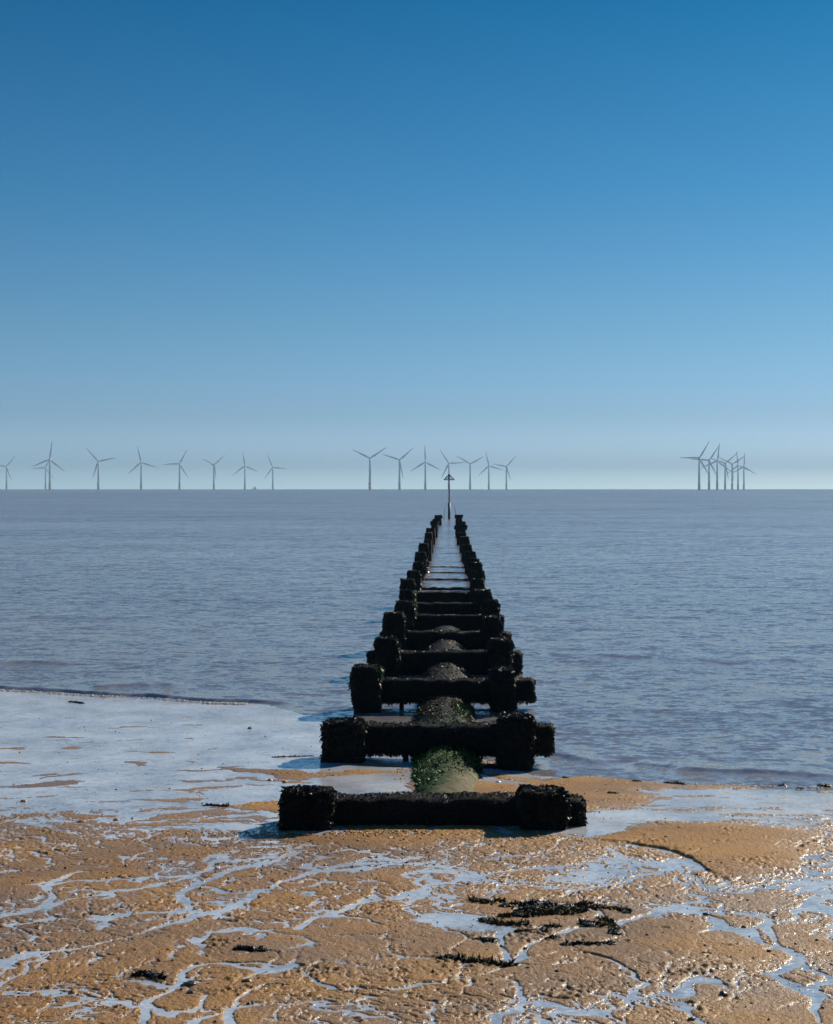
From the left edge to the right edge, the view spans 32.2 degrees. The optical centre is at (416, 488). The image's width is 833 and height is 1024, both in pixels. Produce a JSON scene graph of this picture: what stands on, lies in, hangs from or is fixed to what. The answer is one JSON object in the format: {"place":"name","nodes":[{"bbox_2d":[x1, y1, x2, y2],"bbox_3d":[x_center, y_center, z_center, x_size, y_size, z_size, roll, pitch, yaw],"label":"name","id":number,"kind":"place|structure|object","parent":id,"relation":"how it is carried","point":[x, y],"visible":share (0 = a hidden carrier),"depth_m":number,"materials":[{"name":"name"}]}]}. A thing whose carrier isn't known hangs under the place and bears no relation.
{"place":"outdoors","nodes":[
{"label":"outdoors","id":0,"kind":"place"},
{"bbox_2d":[0,489,832,790],"bbox_3d":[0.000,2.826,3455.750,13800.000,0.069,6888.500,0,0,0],"label":"sea","id":1,"kind":"structure","parent":0,"point":[670,635],"depth_m":35.76,"materials":[{"name":"liquid"}]},
{"bbox_2d":[0,455,15,489],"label":"wind turbine","id":2,"kind":"object","parent":1,"relation":"in","point":[7,471],"visible":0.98,"depth_m":4264.64,"materials":[{"name":"grey paint"}]},
{"bbox_2d":[33,457,52,489],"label":"wind turbine","id":3,"kind":"object","parent":1,"relation":"in","point":[45,472],"visible":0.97,"depth_m":4468.36,"materials":[{"name":"grey paint"}]},
{"bbox_2d":[32,443,63,489],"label":"wind turbine","id":4,"kind":"object","parent":1,"relation":"in","point":[50,460],"visible":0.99,"depth_m":3216.12,"materials":[{"name":"grey paint"}]},
{"bbox_2d":[86,448,115,489],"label":"wind turbine","id":5,"kind":"object","parent":1,"relation":"in","point":[98,484],"visible":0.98,"depth_m":3432.49,"materials":[{"name":"grey paint"}]},
{"bbox_2d":[128,446,157,489],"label":"wind turbine","id":6,"kind":"object","parent":1,"relation":"in","point":[141,462],"visible":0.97,"depth_m":3562.60,"materials":[{"name":"grey paint"}]},
{"bbox_2d":[163,450,187,489],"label":"wind turbine","id":7,"kind":"object","parent":1,"relation":"in","point":[179,486],"visible":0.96,"depth_m":3778.17,"materials":[{"name":"grey paint"}]},
{"bbox_2d":[203,456,223,489],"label":"wind turbine","id":8,"kind":"object","parent":1,"relation":"in","point":[214,473],"visible":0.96,"depth_m":3909.99,"materials":[{"name":"grey paint"}]},
{"bbox_2d":[233,454,257,489],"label":"wind turbine","id":9,"kind":"object","parent":1,"relation":"in","point":[244,466],"visible":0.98,"depth_m":4139.18,"materials":[{"name":"grey paint"}]},
{"bbox_2d":[265,455,285,489],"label":"wind turbine","id":10,"kind":"object","parent":1,"relation":"in","point":[272,473],"visible":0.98,"depth_m":4398.05,"materials":[{"name":"grey paint"}]},
{"bbox_2d":[352,448,384,489],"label":"wind turbine","id":11,"kind":"object","parent":1,"relation":"in","point":[369,483],"visible":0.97,"depth_m":3092.23,"materials":[{"name":"grey paint"}]},
{"bbox_2d":[383,447,413,489],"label":"wind turbine","id":12,"kind":"object","parent":1,"relation":"in","point":[399,482],"visible":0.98,"depth_m":3272.19,"materials":[{"name":"grey paint"}]},
{"bbox_2d":[411,445,439,489],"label":"wind turbine","id":13,"kind":"object","parent":1,"relation":"in","point":[425,462],"visible":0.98,"depth_m":3517.85,"materials":[{"name":"grey paint"}]},
{"bbox_2d":[349,663,536,712],"bbox_3d":[0.348,2.804,18.549,2.430,1.119,0.603,0,0,0],"label":"timber frame","id":14,"kind":"object","parent":1,"relation":"in","point":[496,690],"visible":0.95,"depth_m":18.50,"materials":[{"name":"black wood"}]},
{"bbox_2d":[366,636,522,676],"bbox_3d":[0.432,2.875,22.053,2.429,1.301,0.612,0,0,0],"label":"timber frame","id":15,"kind":"object","parent":1,"relation":"in","point":[391,656],"visible":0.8,"depth_m":22.00,"materials":[{"name":"black wood"}]},
{"bbox_2d":[379,610,511,650],"bbox_3d":[0.509,2.916,25.336,2.367,1.555,0.638,0,0,0],"label":"timber frame","id":16,"kind":"object","parent":1,"relation":"in","point":[394,624],"visible":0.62,"depth_m":25.30,"materials":[{"name":"black wood"}]},
{"bbox_2d":[434,514,462,524],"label":"timber frame","id":17,"kind":"object","parent":1,"relation":"in","point":[459,517],"visible":0.12,"depth_m":111.83,"materials":[{"name":"black wood"}]},
{"bbox_2d":[444,474,455,518],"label":"beacon","id":18,"kind":"object","parent":1,"relation":"in","point":[448,477],"visible":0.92,"depth_m":133.95,"materials":[{"name":"paint"}]},
{"bbox_2d":[440,450,464,489],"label":"wind turbine","id":19,"kind":"object","parent":1,"relation":"in","point":[449,467],"visible":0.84,"depth_m":3703.08,"materials":[{"name":"grey paint"}]},
{"bbox_2d":[457,456,483,489],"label":"wind turbine","id":20,"kind":"object","parent":1,"relation":"in","point":[470,484],"visible":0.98,"depth_m":3803.35,"materials":[{"name":"grey paint"}]},
{"bbox_2d":[478,451,501,489],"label":"wind turbine","id":21,"kind":"object","parent":1,"relation":"in","point":[488,472],"visible":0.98,"depth_m":4109.02,"materials":[{"name":"grey paint"}]},
{"bbox_2d":[495,456,515,489],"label":"wind turbine","id":22,"kind":"object","parent":1,"relation":"in","point":[506,472],"visible":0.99,"depth_m":4264.62,"materials":[{"name":"grey paint"}]},
{"bbox_2d":[549,778,832,788],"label":"foam","id":23,"kind":"object","parent":1,"relation":"on","point":[748,785],"visible":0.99,"depth_m":13.80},
{"bbox_2d":[680,442,708,489],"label":"wind turbine","id":24,"kind":"object","parent":1,"relation":"in","point":[699,461],"visible":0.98,"depth_m":3058.62,"materials":[{"name":"grey paint"}]},
{"bbox_2d":[693,446,718,489],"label":"wind turbine","id":25,"kind":"object","parent":1,"relation":"in","point":[709,462],"visible":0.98,"depth_m":3310.80,"materials":[{"name":"grey paint"}]},
{"bbox_2d":[702,443,731,489],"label":"wind turbine","id":26,"kind":"object","parent":1,"relation":"in","point":[717,462],"visible":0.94,"depth_m":3390.62,"materials":[{"name":"grey paint"}]},
{"bbox_2d":[711,452,737,489],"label":"wind turbine","id":27,"kind":"object","parent":1,"relation":"in","point":[725,470],"visible":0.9,"depth_m":3703.18,"materials":[{"name":"grey paint"}]},
{"bbox_2d":[719,455,745,489],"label":"wind turbine","id":28,"kind":"object","parent":1,"relation":"in","point":[732,484],"visible":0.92,"depth_m":3829.19,"materials":[{"name":"grey paint"}]},
{"bbox_2d":[726,451,749,489],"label":"wind turbine","id":29,"kind":"object","parent":1,"relation":"in","point":[737,466],"visible":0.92,"depth_m":4079.53,"materials":[{"name":"grey paint"}]},
{"bbox_2d":[733,452,753,489],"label":"wind turbine","id":30,"kind":"object","parent":1,"relation":"in","point":[743,473],"visible":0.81,"depth_m":4265.04,"materials":[{"name":"grey paint"}]},
{"bbox_2d":[0,717,832,1023],"bbox_3d":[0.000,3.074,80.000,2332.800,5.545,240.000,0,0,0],"label":"sand","id":31,"kind":"structure","parent":0,"point":[752,853],"depth_m":8.19,"materials":[{"name":"brown sand"}]},
{"bbox_2d":[129,968,169,980],"bbox_3d":[-1.321,2.410,7.163,0.229,0.049,0.134,0,0,20],"label":"seaweed clump","id":32,"kind":"object","parent":31,"relation":"on","point":[155,976],"visible":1,"depth_m":7.15,"materials":[{"name":"black plant"}]},
{"bbox_2d":[183,980,196,986],"bbox_3d":[-1.105,2.409,7.018,0.070,0.023,0.053,0,0,0],"label":"stone","id":33,"kind":"object","parent":31,"relation":"on","point":[189,983],"visible":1,"depth_m":7.00,"materials":[{"name":"grey stone"}]},
{"bbox_2d":[242,978,251,981],"bbox_3d":[-0.831,2.411,7.068,0.052,0.015,0.037,0,0,0],"label":"stone","id":34,"kind":"object","parent":31,"relation":"on","point":[246,980],"visible":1,"depth_m":7.06,"materials":[{"name":"grey stone"}]},
{"bbox_2d":[232,944,272,951],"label":"seaweed clump","id":35,"kind":"object","parent":31,"relation":"on","point":[245,948],"visible":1,"depth_m":7.62,"materials":[{"name":"black plant"}]},
{"bbox_2d":[274,782,587,830],"bbox_3d":[0.121,2.822,11.198,2.432,1.076,0.603,0,0,0],"label":"timber frame","id":36,"kind":"object","parent":31,"relation":"on","point":[306,806],"visible":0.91,"depth_m":11.15,"materials":[{"name":"black wood"}]},
{"bbox_2d":[318,710,555,770],"bbox_3d":[0.209,2.816,14.802,2.467,1.105,0.600,0,0,0],"label":"timber frame","id":37,"kind":"object","parent":31,"relation":"on","point":[518,741],"visible":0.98,"depth_m":14.75,"materials":[{"name":"black wood"}]},
{"bbox_2d":[399,578,485,602],"bbox_3d":[0.660,3.169,34.852,2.216,2.049,0.614,0,0,0],"label":"timber frame","id":38,"kind":"object","parent":31,"relation":"on","point":[449,596],"visible":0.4,"depth_m":34.81,"materials":[{"name":"black wood"}]},
{"bbox_2d":[406,569,485,590],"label":"timber frame","id":39,"kind":"object","parent":31,"relation":"on","point":[417,576],"visible":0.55,"depth_m":40.34,"materials":[{"name":"black wood"}]},
{"bbox_2d":[426,528,466,544],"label":"timber frame","id":40,"kind":"object","parent":31,"relation":"on","point":[459,534],"visible":0.07,"depth_m":72.81,"materials":[{"name":"black wood"}]},
{"bbox_2d":[414,551,479,573],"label":"timber frame","id":41,"kind":"object","parent":31,"relation":"on","point":[421,556],"visible":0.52,"depth_m":48.42,"materials":[{"name":"black wood"}]},
{"bbox_2d":[424,532,469,552],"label":"timber frame","id":42,"kind":"object","parent":31,"relation":"on","point":[465,540],"visible":0.04,"depth_m":63.81,"materials":[{"name":"black wood"}]},
{"bbox_2d":[410,625,484,793],"bbox_3d":[0.750,3.602,35.725,0.916,2.044,48.581,0,0,1],"label":"outfall pipe","id":43,"kind":"object","parent":31,"relation":"on","point":[446,769],"visible":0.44,"depth_m":14.61,"materials":[{"name":"green plant"}]},
{"bbox_2d":[412,562,482,580],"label":"timber frame","id":44,"kind":"object","parent":31,"relation":"on","point":[420,566],"visible":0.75,"depth_m":44.63,"materials":[{"name":"black wood"}]},
{"bbox_2d":[418,543,476,566],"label":"timber frame","id":45,"kind":"object","parent":31,"relation":"on","point":[425,547],"visible":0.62,"depth_m":52.03,"materials":[{"name":"black wood"}]},
{"bbox_2d":[423,540,472,561],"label":"timber frame","id":46,"kind":"object","parent":31,"relation":"on","point":[466,548],"visible":0.09,"depth_m":56.32,"materials":[{"name":"black wood"}]},
{"bbox_2d":[430,521,467,537],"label":"timber frame","id":47,"kind":"object","parent":31,"relation":"on","point":[457,528],"visible":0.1,"depth_m":83.83,"materials":[{"name":"black wood"}]},
{"bbox_2d":[432,519,465,530],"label":"timber frame","id":48,"kind":"object","parent":31,"relation":"on","point":[460,522],"visible":0.1,"depth_m":96.89,"materials":[{"name":"black wood"}]},
{"bbox_2d":[435,952,519,966],"bbox_3d":[0.314,2.417,7.413,0.451,0.059,0.123,0,0,18],"label":"seaweed clump","id":49,"kind":"object","parent":31,"relation":"on","point":[470,959],"visible":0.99,"depth_m":7.41,"materials":[{"name":"black plant"}]},
{"bbox_2d":[472,936,499,942],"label":"seaweed clump","id":50,"kind":"object","parent":31,"relation":"on","point":[486,939],"visible":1,"depth_m":7.81,"materials":[{"name":"black plant"}]},
{"bbox_2d":[467,893,506,904],"bbox_3d":[0.418,2.477,8.717,0.256,0.048,0.156,0,0,35],"label":"seaweed clump","id":51,"kind":"object","parent":31,"relation":"on","point":[480,900],"visible":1,"depth_m":8.69,"materials":[{"name":"black plant"}]},
{"bbox_2d":[483,761,498,768],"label":"seaweed clump","id":52,"kind":"object","parent":31,"relation":"on","point":[493,766],"visible":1,"depth_m":14.66,"materials":[{"name":"black plant"}]},
{"bbox_2d":[499,898,543,906],"bbox_3d":[0.631,2.473,8.608,0.286,0.051,0.126,0,0,-23],"label":"seaweed clump","id":53,"kind":"object","parent":31,"relation":"on","point":[520,903],"visible":0.95,"depth_m":8.60,"materials":[{"name":"black plant"}]},
{"bbox_2d":[514,927,548,931],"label":"seaweed clump","id":54,"kind":"object","parent":31,"relation":"on","point":[528,930],"visible":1,"depth_m":8.00,"materials":[{"name":"black plant"}]},
{"bbox_2d":[541,921,562,928],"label":"seaweed clump","id":55,"kind":"object","parent":31,"relation":"on","point":[549,926],"visible":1,"depth_m":8.09,"materials":[{"name":"black plant"}]},
{"bbox_2d":[544,932,560,939],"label":"seaweed clump","id":56,"kind":"object","parent":31,"relation":"on","point":[552,936],"visible":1,"depth_m":7.85,"materials":[{"name":"black plant"}]},
{"bbox_2d":[494,898,632,917],"bbox_3d":[0.837,2.465,8.533,0.847,0.072,0.405,0,0,-9],"label":"seaweed clump","id":57,"kind":"object","parent":31,"relation":"on","point":[534,909],"visible":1,"depth_m":8.46,"materials":[{"name":"black plant"}]},
{"bbox_2d":[560,938,617,945],"bbox_3d":[0.925,2.434,7.732,0.323,0.041,0.078,0,0,0],"label":"seaweed clump","id":58,"kind":"object","parent":31,"relation":"on","point":[597,943],"visible":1,"depth_m":7.72,"materials":[{"name":"black plant"}]},
{"bbox_2d":[577,914,621,934],"bbox_3d":[1.048,2.455,8.116,0.239,0.054,0.410,0,0,-20],"label":"seaweed clump","id":59,"kind":"object","parent":31,"relation":"on","point":[613,929],"visible":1,"depth_m":8.13,"materials":[{"name":"black plant"}]},
{"bbox_2d":[663,780,685,783],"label":"seaweed clump","id":60,"kind":"object","parent":31,"relation":"on","point":[675,782],"visible":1,"depth_m":13.91,"materials":[{"name":"black plant"}]},
{"bbox_2d":[719,990,727,996],"bbox_3d":[1.458,2.401,6.856,0.040,0.024,0.036,0,0,-25],"label":"stone","id":61,"kind":"object","parent":31,"relation":"on","point":[723,993],"visible":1,"depth_m":6.85,"materials":[{"name":"grey stone"}]},
{"bbox_2d":[817,783,830,786],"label":"seaweed clump","id":62,"kind":"object","parent":31,"relation":"on","point":[825,785],"visible":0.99,"depth_m":13.80,"materials":[{"name":"black plant"}]},
{"bbox_2d":[0,690,832,1023],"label":"run off water","id":63,"kind":"structure","parent":0,"point":[100,768],"depth_m":12.05,"materials":[{"name":"blue liquid"}]},
{"bbox_2d":[0,689,246,703],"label":"foam","id":64,"kind":"object","parent":63,"relation":"on","point":[124,696],"visible":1,"depth_m":19.66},
{"bbox_2d":[202,802,230,806],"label":"seaweed clump","id":65,"kind":"object","parent":63,"relation":"on","point":[219,805],"visible":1,"depth_m":12.00,"materials":[{"name":"black plant"}]},
{"bbox_2d":[272,755,312,757],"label":"seaweed clump","id":66,"kind":"object","parent":63,"relation":"on","point":[291,756],"visible":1,"depth_m":14.85,"materials":[{"name":"black plant"}]},
{"bbox_2d":[185,764,632,865],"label":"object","id":67,"kind":"object","parent":63,"relation":"on","point":[304,834],"visible":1,"depth_m":10.76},
{"bbox_2d":[3,819,829,1022],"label":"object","id":68,"kind":"object","parent":63,"relation":"on","point":[338,956],"visible":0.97,"depth_m":7.81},
{"bbox_2d":[477,917,533,925],"bbox_3d":[0.487,2.453,8.178,0.336,0.058,0.156,0,0,25],"label":"seaweed clump","id":69,"kind":"object","parent":63,"relation":"on","point":[496,922],"visible":1,"depth_m":8.18,"materials":[{"name":"black plant"}]},
{"bbox_2d":[0,718,832,1022],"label":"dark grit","id":70,"kind":"object","parent":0,"point":[398,914],"visible":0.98,"depth_m":8.21,"materials":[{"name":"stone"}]},
{"bbox_2d":[0,0,832,488],"label":"sky","id":71,"kind":"structure","parent":0,"point":[587,243],"materials":[{"name":"blue"}]},
{"bbox_2d":[398,588,493,614],"bbox_3d":[0.670,3.090,31.552,2.136,1.865,0.632,0,0,0],"label":"timber frame","id":72,"kind":"object","parent":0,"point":[466,607],"visible":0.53,"depth_m":31.51,"materials":[{"name":"black wood"}]},
{"bbox_2d":[392,599,504,630],"bbox_3d":[0.637,3.023,28.545,2.252,1.698,0.615,0,0,0],"label":"timber frame","id":73,"kind":"object","parent":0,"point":[432,621],"visible":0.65,"depth_m":28.50,"materials":[{"name":"black wood"}]}
]}

